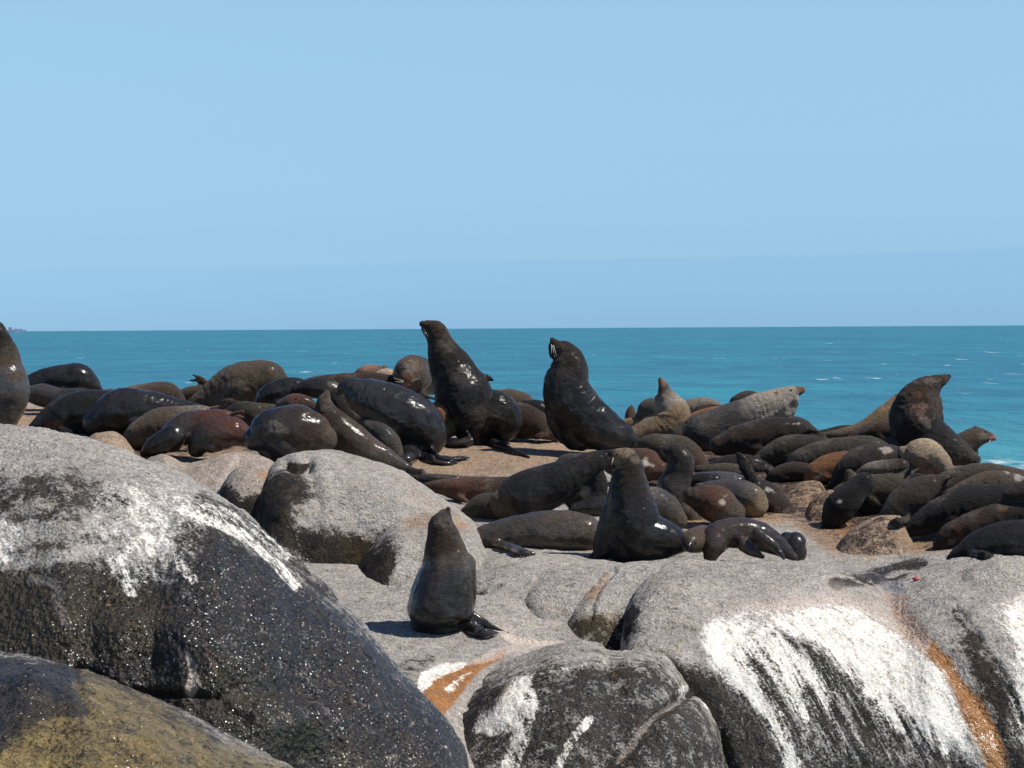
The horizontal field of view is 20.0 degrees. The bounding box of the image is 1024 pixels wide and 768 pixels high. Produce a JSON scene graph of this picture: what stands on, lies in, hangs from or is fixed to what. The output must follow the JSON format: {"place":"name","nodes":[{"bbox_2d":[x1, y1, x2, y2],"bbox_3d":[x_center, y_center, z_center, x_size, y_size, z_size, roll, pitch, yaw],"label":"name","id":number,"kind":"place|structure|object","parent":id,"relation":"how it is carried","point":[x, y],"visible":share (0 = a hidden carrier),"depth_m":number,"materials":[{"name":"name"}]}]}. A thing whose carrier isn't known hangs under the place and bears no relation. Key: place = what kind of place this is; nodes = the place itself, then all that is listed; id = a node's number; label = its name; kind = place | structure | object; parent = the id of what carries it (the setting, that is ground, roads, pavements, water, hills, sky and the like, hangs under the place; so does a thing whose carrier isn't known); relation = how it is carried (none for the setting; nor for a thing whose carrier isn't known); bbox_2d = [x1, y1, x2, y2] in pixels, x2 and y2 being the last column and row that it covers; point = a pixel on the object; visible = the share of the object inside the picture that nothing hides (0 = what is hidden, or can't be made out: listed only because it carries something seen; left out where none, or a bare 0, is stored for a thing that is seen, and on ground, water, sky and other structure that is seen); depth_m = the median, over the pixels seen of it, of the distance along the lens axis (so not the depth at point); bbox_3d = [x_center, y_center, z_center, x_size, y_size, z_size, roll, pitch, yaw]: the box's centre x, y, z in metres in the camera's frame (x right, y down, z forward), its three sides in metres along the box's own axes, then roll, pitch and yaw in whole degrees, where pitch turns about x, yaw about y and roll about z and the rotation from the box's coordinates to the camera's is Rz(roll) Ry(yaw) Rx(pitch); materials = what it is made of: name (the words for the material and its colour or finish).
{"place":"outdoors","nodes":[
{"label":"outdoors","id":0,"kind":"place"},
{"bbox_2d":[17,402,957,767],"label":"rock outcrop","id":1,"kind":"object","parent":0,"point":[445,672],"visible":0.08,"depth_m":26.20,"materials":[{"name":"stone"}]},
{"bbox_2d":[0,322,29,424],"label":"fur seal","id":2,"kind":"object","parent":1,"relation":"on","point":[14,389],"visible":0.91,"depth_m":36.02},
{"bbox_2d":[28,363,102,389],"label":"fur seal","id":3,"kind":"object","parent":1,"relation":"on","point":[72,375],"visible":0.55,"depth_m":37.44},
{"bbox_2d":[29,383,107,406],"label":"fur seal","id":4,"kind":"object","parent":1,"relation":"on","point":[43,395],"visible":0.47,"depth_m":36.99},
{"bbox_2d":[29,390,108,433],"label":"fur seal","id":5,"kind":"object","parent":1,"relation":"on","point":[64,413],"visible":0.44,"depth_m":35.40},
{"bbox_2d":[89,431,133,453],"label":"boulder","id":6,"kind":"object","parent":1,"relation":"on","point":[115,439],"visible":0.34,"depth_m":32.75,"materials":[{"name":"stone"}]},
{"bbox_2d":[82,388,204,434],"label":"fur seal","id":7,"kind":"object","parent":1,"relation":"on","point":[119,410],"visible":0.67,"depth_m":35.02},
{"bbox_2d":[0,651,292,767],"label":"boulder","id":8,"kind":"object","parent":1,"relation":"on","point":[53,714],"visible":1,"depth_m":14.06,"materials":[{"name":"stone"}]},
{"bbox_2d":[125,381,185,399],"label":"fur seal","id":9,"kind":"object","parent":1,"relation":"on","point":[169,389],"visible":0.4,"depth_m":37.09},
{"bbox_2d":[140,424,185,456],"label":"fur seal","id":10,"kind":"object","parent":1,"relation":"on","point":[168,438],"visible":0.98,"depth_m":33.02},
{"bbox_2d":[123,405,219,449],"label":"fur seal","id":11,"kind":"object","parent":1,"relation":"on","point":[139,432],"visible":0.46,"depth_m":33.77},
{"bbox_2d":[181,374,207,400],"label":"fur seal","id":12,"kind":"object","parent":1,"relation":"on","point":[189,392],"visible":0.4,"depth_m":37.95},
{"bbox_2d":[162,409,244,451],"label":"fur seal","id":13,"kind":"object","parent":1,"relation":"on","point":[188,422],"visible":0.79,"depth_m":33.20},
{"bbox_2d":[148,452,273,494],"bbox_3d":[-3.157,1.328,30.675,1.769,1.196,3.874,0,1,-6],"label":"boulder","id":14,"kind":"object","parent":1,"relation":"on","point":[212,473],"visible":0.25,"depth_m":30.11,"materials":[{"name":"stone"}]},
{"bbox_2d":[188,416,248,457],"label":"fur seal","id":15,"kind":"object","parent":1,"relation":"on","point":[217,434],"visible":0.91,"depth_m":32.97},
{"bbox_2d":[0,424,468,767],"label":"boulder","id":16,"kind":"object","parent":1,"relation":"on","point":[170,585],"visible":0.94,"depth_m":17.71,"materials":[{"name":"stone"}]},
{"bbox_2d":[188,360,287,409],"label":"fur seal","id":17,"kind":"object","parent":1,"relation":"on","point":[228,386],"visible":0.71,"depth_m":36.38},
{"bbox_2d":[220,465,268,518],"bbox_3d":[-2.709,1.484,29.552,0.791,1.353,2.877,0,1,-4],"label":"boulder","id":18,"kind":"object","parent":1,"relation":"on","point":[242,487],"visible":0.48,"depth_m":28.66,"materials":[{"name":"stone"}]},
{"bbox_2d":[224,401,275,426],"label":"fur seal","id":19,"kind":"object","parent":1,"relation":"on","point":[252,411],"visible":0.48,"depth_m":34.59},
{"bbox_2d":[254,377,312,403],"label":"fur seal","id":20,"kind":"object","parent":1,"relation":"on","point":[272,392],"visible":0.59,"depth_m":35.47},
{"bbox_2d":[243,404,336,461],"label":"fur seal","id":21,"kind":"object","parent":1,"relation":"on","point":[273,434],"visible":0.9,"depth_m":32.41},
{"bbox_2d":[275,393,315,409],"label":"fur seal","id":22,"kind":"object","parent":1,"relation":"on","point":[300,399],"visible":0.59,"depth_m":34.53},
{"bbox_2d":[291,378,355,420],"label":"fur seal","id":23,"kind":"object","parent":1,"relation":"on","point":[315,388],"visible":0.38,"depth_m":35.29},
{"bbox_2d":[255,449,484,564],"bbox_3d":[-1.526,1.809,29.210,2.634,2.277,4.349,0,1,0],"label":"boulder","id":24,"kind":"object","parent":1,"relation":"on","point":[327,506],"visible":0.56,"depth_m":27.94,"materials":[{"name":"stone"}]},
{"bbox_2d":[305,372,434,400],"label":"fur seal","id":25,"kind":"object","parent":1,"relation":"on","point":[337,378],"visible":0.35,"depth_m":36.91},
{"bbox_2d":[354,365,388,372],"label":"fur seal","id":26,"kind":"object","parent":1,"relation":"on","point":[370,368],"visible":0.32,"depth_m":37.93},
{"bbox_2d":[361,420,402,456],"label":"fur seal","id":27,"kind":"object","parent":1,"relation":"on","point":[385,434],"visible":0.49,"depth_m":33.42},
{"bbox_2d":[377,368,392,374],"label":"fur seal","id":28,"kind":"object","parent":1,"relation":"on","point":[387,371],"visible":0.17,"depth_m":37.53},
{"bbox_2d":[315,390,466,480],"bbox_3d":[-1.334,0.599,32.852,1.835,1.064,0.512,0,1,20],"label":"fur seal","id":29,"kind":"object","parent":1,"relation":"on","point":[354,437],"visible":0.74,"depth_m":32.87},
{"bbox_2d":[335,378,469,464],"bbox_3d":[-1.226,0.459,34.080,1.150,1.054,1.454,-1,1,-35],"label":"fur seal","id":30,"kind":"object","parent":1,"relation":"on","point":[414,421],"visible":0.78,"depth_m":34.08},
{"bbox_2d":[392,355,434,394],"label":"fur seal","id":31,"kind":"object","parent":1,"relation":"on","point":[411,372],"visible":0.6,"depth_m":36.77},
{"bbox_2d":[358,512,487,585],"bbox_3d":[-0.922,2.197,27.805,1.584,1.920,3.497,0,1,0],"label":"boulder","id":32,"kind":"object","parent":1,"relation":"on","point":[394,556],"visible":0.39,"depth_m":26.93,"materials":[{"name":"stone"}]},
{"bbox_2d":[433,402,456,438],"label":"fur seal","id":33,"kind":"object","parent":1,"relation":"on","point":[450,426],"visible":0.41,"depth_m":35.06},
{"bbox_2d":[407,507,508,637],"bbox_3d":[-0.521,1.642,24.776,0.803,1.183,0.584,0,1,33],"label":"fur seal","id":34,"kind":"object","parent":1,"relation":"on","point":[442,596],"visible":0.98,"depth_m":24.67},
{"bbox_2d":[424,476,507,502],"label":"fur seal","id":35,"kind":"object","parent":1,"relation":"on","point":[467,489],"visible":0.64,"depth_m":31.11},
{"bbox_2d":[419,320,529,457],"bbox_3d":[-0.142,0.109,35.014,1.845,1.771,0.960,1,2,44],"label":"fur seal","id":36,"kind":"object","parent":1,"relation":"on","point":[481,411],"visible":0.97,"depth_m":35.08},
{"bbox_2d":[460,493,498,518],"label":"fur seal","id":37,"kind":"object","parent":1,"relation":"on","point":[477,506],"visible":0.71,"depth_m":30.04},
{"bbox_2d":[494,389,533,402],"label":"fur seal","id":38,"kind":"object","parent":1,"relation":"on","point":[518,396],"visible":0.33,"depth_m":36.72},
{"bbox_2d":[521,399,544,412],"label":"fur seal","id":39,"kind":"object","parent":1,"relation":"on","point":[538,404],"visible":0.23,"depth_m":36.32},
{"bbox_2d":[515,402,558,441],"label":"fur seal","id":40,"kind":"object","parent":1,"relation":"on","point":[534,424],"visible":0.62,"depth_m":35.47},
{"bbox_2d":[476,552,621,599],"bbox_3d":[0.364,2.314,27.816,1.954,1.447,5.500,0,1,0],"label":"boulder","id":41,"kind":"object","parent":1,"relation":"on","point":[509,574],"visible":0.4,"depth_m":26.61,"materials":[{"name":"stone"}]},
{"bbox_2d":[476,510,597,556],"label":"fur seal","id":42,"kind":"object","parent":41,"relation":"on","point":[554,529],"visible":0.81,"depth_m":28.35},
{"bbox_2d":[490,449,611,518],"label":"fur seal","id":43,"kind":"object","parent":1,"relation":"on","point":[567,482],"visible":0.84,"depth_m":29.77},
{"bbox_2d":[555,453,580,461],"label":"fur seal","id":44,"kind":"object","parent":1,"relation":"on","point":[566,456],"visible":0.27,"depth_m":32.98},
{"bbox_2d":[524,563,616,621],"bbox_3d":[0.396,2.510,27.025,1.380,1.748,4.870,0,1,0],"label":"boulder","id":45,"kind":"object","parent":1,"relation":"on","point":[558,593],"visible":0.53,"depth_m":25.78,"materials":[{"name":"stone"}]},
{"bbox_2d":[568,495,606,516],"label":"fur seal","id":46,"kind":"object","parent":1,"relation":"on","point":[592,505],"visible":0.48,"depth_m":29.55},
{"bbox_2d":[543,337,638,450],"bbox_3d":[0.943,0.136,34.606,1.154,1.392,0.602,0,1,0],"label":"fur seal","id":47,"kind":"object","parent":1,"relation":"on","point":[580,415],"visible":0.97,"depth_m":34.41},
{"bbox_2d":[462,640,725,767],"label":"boulder","id":48,"kind":"object","parent":1,"relation":"on","point":[580,704],"visible":0.88,"depth_m":22.33,"materials":[{"name":"stone"}]},
{"bbox_2d":[567,561,672,650],"bbox_3d":[1.033,2.643,26.514,1.558,2.064,4.872,0,1,0],"label":"boulder","id":49,"kind":"object","parent":1,"relation":"on","point":[598,615],"visible":0.28,"depth_m":25.35,"materials":[{"name":"stone"}]},
{"bbox_2d":[625,405,635,418],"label":"fur seal","id":50,"kind":"object","parent":1,"relation":"on","point":[630,412],"visible":0.3,"depth_m":37.96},
{"bbox_2d":[622,417,640,426],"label":"fur seal","id":51,"kind":"object","parent":1,"relation":"on","point":[632,421],"visible":0.25,"depth_m":37.15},
{"bbox_2d":[604,448,666,481],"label":"fur seal","id":52,"kind":"object","parent":1,"relation":"on","point":[654,464],"visible":0.48,"depth_m":32.30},
{"bbox_2d":[588,448,686,562],"bbox_3d":[1.244,1.181,27.979,0.888,1.134,0.606,0,1,32],"label":"fur seal","id":53,"kind":"object","parent":1,"relation":"on","point":[633,524],"visible":0.92,"depth_m":27.82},
{"bbox_2d":[635,397,654,419],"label":"fur seal","id":54,"kind":"object","parent":1,"relation":"on","point":[645,408],"visible":0.3,"depth_m":37.11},
{"bbox_2d":[632,377,690,438],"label":"fur seal","id":55,"kind":"object","parent":1,"relation":"on","point":[670,414],"visible":0.63,"depth_m":35.76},
{"bbox_2d":[650,487,687,528],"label":"fur seal","id":56,"kind":"object","parent":1,"relation":"on","point":[670,508],"visible":0.43,"depth_m":29.20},
{"bbox_2d":[634,434,707,465],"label":"fur seal","id":57,"kind":"object","parent":1,"relation":"on","point":[657,443],"visible":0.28,"depth_m":33.60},
{"bbox_2d":[657,444,701,520],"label":"fur seal","id":58,"kind":"object","parent":1,"relation":"on","point":[675,479],"visible":0.49,"depth_m":30.10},
{"bbox_2d":[681,525,706,552],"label":"fur seal","id":59,"kind":"object","parent":1,"relation":"on","point":[692,539],"visible":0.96,"depth_m":27.47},
{"bbox_2d":[686,397,722,412],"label":"fur seal","id":60,"kind":"object","parent":1,"relation":"on","point":[692,403],"visible":0.29,"depth_m":37.73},
{"bbox_2d":[690,406,718,415],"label":"fur seal","id":61,"kind":"object","parent":1,"relation":"on","point":[702,410],"visible":0.09,"depth_m":36.16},
{"bbox_2d":[691,473,720,486],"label":"fur seal","id":62,"kind":"object","parent":1,"relation":"on","point":[700,477],"visible":0.49,"depth_m":31.57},
{"bbox_2d":[691,404,721,412],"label":"fur seal","id":63,"kind":"object","parent":1,"relation":"on","point":[700,407],"visible":0.16,"depth_m":36.96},
{"bbox_2d":[682,485,744,522],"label":"fur seal","id":64,"kind":"object","parent":1,"relation":"on","point":[712,503],"visible":0.88,"depth_m":29.70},
{"bbox_2d":[694,463,742,474],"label":"fur seal","id":65,"kind":"object","parent":1,"relation":"on","point":[730,467],"visible":0.45,"depth_m":32.66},
{"bbox_2d":[693,471,743,478],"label":"fur seal","id":66,"kind":"object","parent":1,"relation":"on","point":[726,475],"visible":0.15,"depth_m":31.96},
{"bbox_2d":[694,479,767,517],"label":"fur seal","id":67,"kind":"object","parent":1,"relation":"on","point":[751,498],"visible":0.62,"depth_m":30.40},
{"bbox_2d":[672,386,804,450],"bbox_3d":[2.748,0.446,35.319,1.642,0.838,0.513,0,1,0],"label":"fur seal","id":68,"kind":"object","parent":1,"relation":"on","point":[701,430],"visible":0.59,"depth_m":35.14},
{"bbox_2d":[706,454,773,472],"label":"fur seal","id":69,"kind":"object","parent":1,"relation":"on","point":[758,464],"visible":0.46,"depth_m":33.14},
{"bbox_2d":[729,390,757,402],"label":"fur seal","id":70,"kind":"object","parent":1,"relation":"on","point":[741,395],"visible":0.26,"depth_m":37.34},
{"bbox_2d":[709,417,818,455],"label":"fur seal","id":71,"kind":"object","parent":1,"relation":"on","point":[753,437],"visible":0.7,"depth_m":34.16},
{"bbox_2d":[736,452,796,513],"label":"fur seal","id":72,"kind":"object","parent":1,"relation":"on","point":[778,501],"visible":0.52,"depth_m":30.80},
{"bbox_2d":[755,434,828,465],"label":"fur seal","id":73,"kind":"object","parent":1,"relation":"on","point":[778,451],"visible":0.42,"depth_m":33.50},
{"bbox_2d":[784,480,825,506],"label":"boulder","id":74,"kind":"object","parent":1,"relation":"on","point":[803,494],"visible":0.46,"depth_m":31.39,"materials":[{"name":"stone"}]},
{"bbox_2d":[765,461,829,483],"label":"fur seal","id":75,"kind":"object","parent":74,"relation":"on","point":[790,471],"visible":0.64,"depth_m":32.54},
{"bbox_2d":[803,451,848,482],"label":"fur seal","id":76,"kind":"object","parent":74,"relation":"on","point":[820,469],"visible":0.56,"depth_m":32.11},
{"bbox_2d":[792,416,819,433],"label":"fur seal","id":77,"kind":"object","parent":1,"relation":"on","point":[807,423],"visible":0.25,"depth_m":35.56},
{"bbox_2d":[806,490,833,522],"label":"boulder","id":78,"kind":"object","parent":1,"relation":"on","point":[815,508],"visible":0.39,"depth_m":30.51,"materials":[{"name":"stone"}]},
{"bbox_2d":[620,554,1023,767],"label":"boulder","id":79,"kind":"object","parent":1,"relation":"on","point":[797,664],"visible":0.83,"depth_m":23.84,"materials":[{"name":"stone"}]},
{"bbox_2d":[702,517,797,560],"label":"fur seal","id":80,"kind":"object","parent":79,"relation":"on","point":[751,537],"visible":1,"depth_m":27.60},
{"bbox_2d":[781,532,806,560],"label":"fur seal","id":81,"kind":"object","parent":79,"relation":"on","point":[796,541],"visible":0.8,"depth_m":27.85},
{"bbox_2d":[946,519,1023,559],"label":"fur seal","id":82,"kind":"object","parent":79,"relation":"on","point":[1003,538],"visible":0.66,"depth_m":27.38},
{"bbox_2d":[962,556,1023,588],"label":"boulder","id":83,"kind":"object","parent":79,"relation":"on","point":[1005,572],"visible":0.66,"depth_m":25.31,"materials":[{"name":"stone"}]},
{"bbox_2d":[818,425,850,432],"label":"fur seal","id":84,"kind":"object","parent":1,"relation":"on","point":[832,428],"visible":0.22,"depth_m":36.98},
{"bbox_2d":[785,435,887,463],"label":"fur seal","id":85,"kind":"object","parent":1,"relation":"on","point":[810,453],"visible":0.44,"depth_m":32.80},
{"bbox_2d":[821,472,874,528],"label":"fur seal","id":86,"kind":"object","parent":1,"relation":"on","point":[843,503],"visible":1,"depth_m":29.92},
{"bbox_2d":[820,393,897,437],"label":"fur seal","id":87,"kind":"object","parent":1,"relation":"on","point":[880,413],"visible":0.43,"depth_m":35.54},
{"bbox_2d":[847,422,891,438],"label":"fur seal","id":88,"kind":"object","parent":1,"relation":"on","point":[879,430],"visible":0.32,"depth_m":34.53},
{"bbox_2d":[829,444,916,488],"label":"fur seal","id":89,"kind":"object","parent":1,"relation":"on","point":[855,459],"visible":0.53,"depth_m":31.79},
{"bbox_2d":[837,515,912,554],"bbox_3d":[3.705,1.923,29.354,0.975,1.243,2.528,0,1,7],"label":"boulder","id":90,"kind":"object","parent":1,"relation":"on","point":[880,535],"visible":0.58,"depth_m":28.52,"materials":[{"name":"stone"}]},
{"bbox_2d":[843,465,918,505],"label":"fur seal","id":91,"kind":"object","parent":1,"relation":"on","point":[886,485],"visible":0.4,"depth_m":30.48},
{"bbox_2d":[855,459,908,473],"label":"fur seal","id":92,"kind":"object","parent":1,"relation":"on","point":[894,466],"visible":0.73,"depth_m":31.25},
{"bbox_2d":[858,473,923,513],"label":"fur seal","id":93,"kind":"object","parent":1,"relation":"on","point":[866,507],"visible":0.24,"depth_m":30.50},
{"bbox_2d":[881,437,901,446],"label":"fur seal","id":94,"kind":"object","parent":1,"relation":"on","point":[891,440],"visible":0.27,"depth_m":33.74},
{"bbox_2d":[878,474,952,525],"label":"fur seal","id":95,"kind":"object","parent":1,"relation":"on","point":[907,500],"visible":0.77,"depth_m":29.09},
{"bbox_2d":[898,438,962,474],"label":"fur seal","id":96,"kind":"object","parent":1,"relation":"on","point":[926,456],"visible":0.77,"depth_m":31.70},
{"bbox_2d":[888,374,980,465],"bbox_3d":[4.923,0.422,33.810,1.075,1.083,0.625,0,1,0],"label":"fur seal","id":97,"kind":"object","parent":1,"relation":"on","point":[916,411],"visible":0.76,"depth_m":33.63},
{"bbox_2d":[905,483,1012,536],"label":"fur seal","id":98,"kind":"object","parent":1,"relation":"on","point":[936,515],"visible":0.59,"depth_m":28.69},
{"bbox_2d":[958,426,996,453],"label":"fur seal","id":99,"kind":"object","parent":1,"relation":"on","point":[975,438],"visible":0.4,"depth_m":34.23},
{"bbox_2d":[933,503,1023,549],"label":"fur seal","id":100,"kind":"object","parent":1,"relation":"on","point":[958,530],"visible":0.77,"depth_m":28.22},
{"bbox_2d":[936,463,1023,497],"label":"fur seal","id":101,"kind":"object","parent":1,"relation":"on","point":[960,473],"visible":0.28,"depth_m":29.91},
{"bbox_2d":[944,470,1023,493],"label":"fur seal","id":102,"kind":"object","parent":1,"relation":"on","point":[995,477],"visible":0.38,"depth_m":29.43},
{"bbox_2d":[997,480,1023,503],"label":"fur seal","id":103,"kind":"object","parent":1,"relation":"on","point":[1013,493],"visible":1,"depth_m":28.24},
{"bbox_2d":[0,0,1023,330],"label":"sky","id":104,"kind":"structure","parent":0,"point":[165,164],"materials":[{"name":"blue"}]},
{"bbox_2d":[9,325,1023,469],"bbox_3d":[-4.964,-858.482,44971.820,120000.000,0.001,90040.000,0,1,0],"label":"sea","id":105,"kind":"structure","parent":0,"point":[848,375],"depth_m":472.49,"materials":[{"name":"liquid"}]},
{"bbox_2d":[7,327,25,332],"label":"cargo ship","id":106,"kind":"object","parent":105,"relation":"on","point":[10,330],"visible":0.86,"depth_m":8993.42}
]}

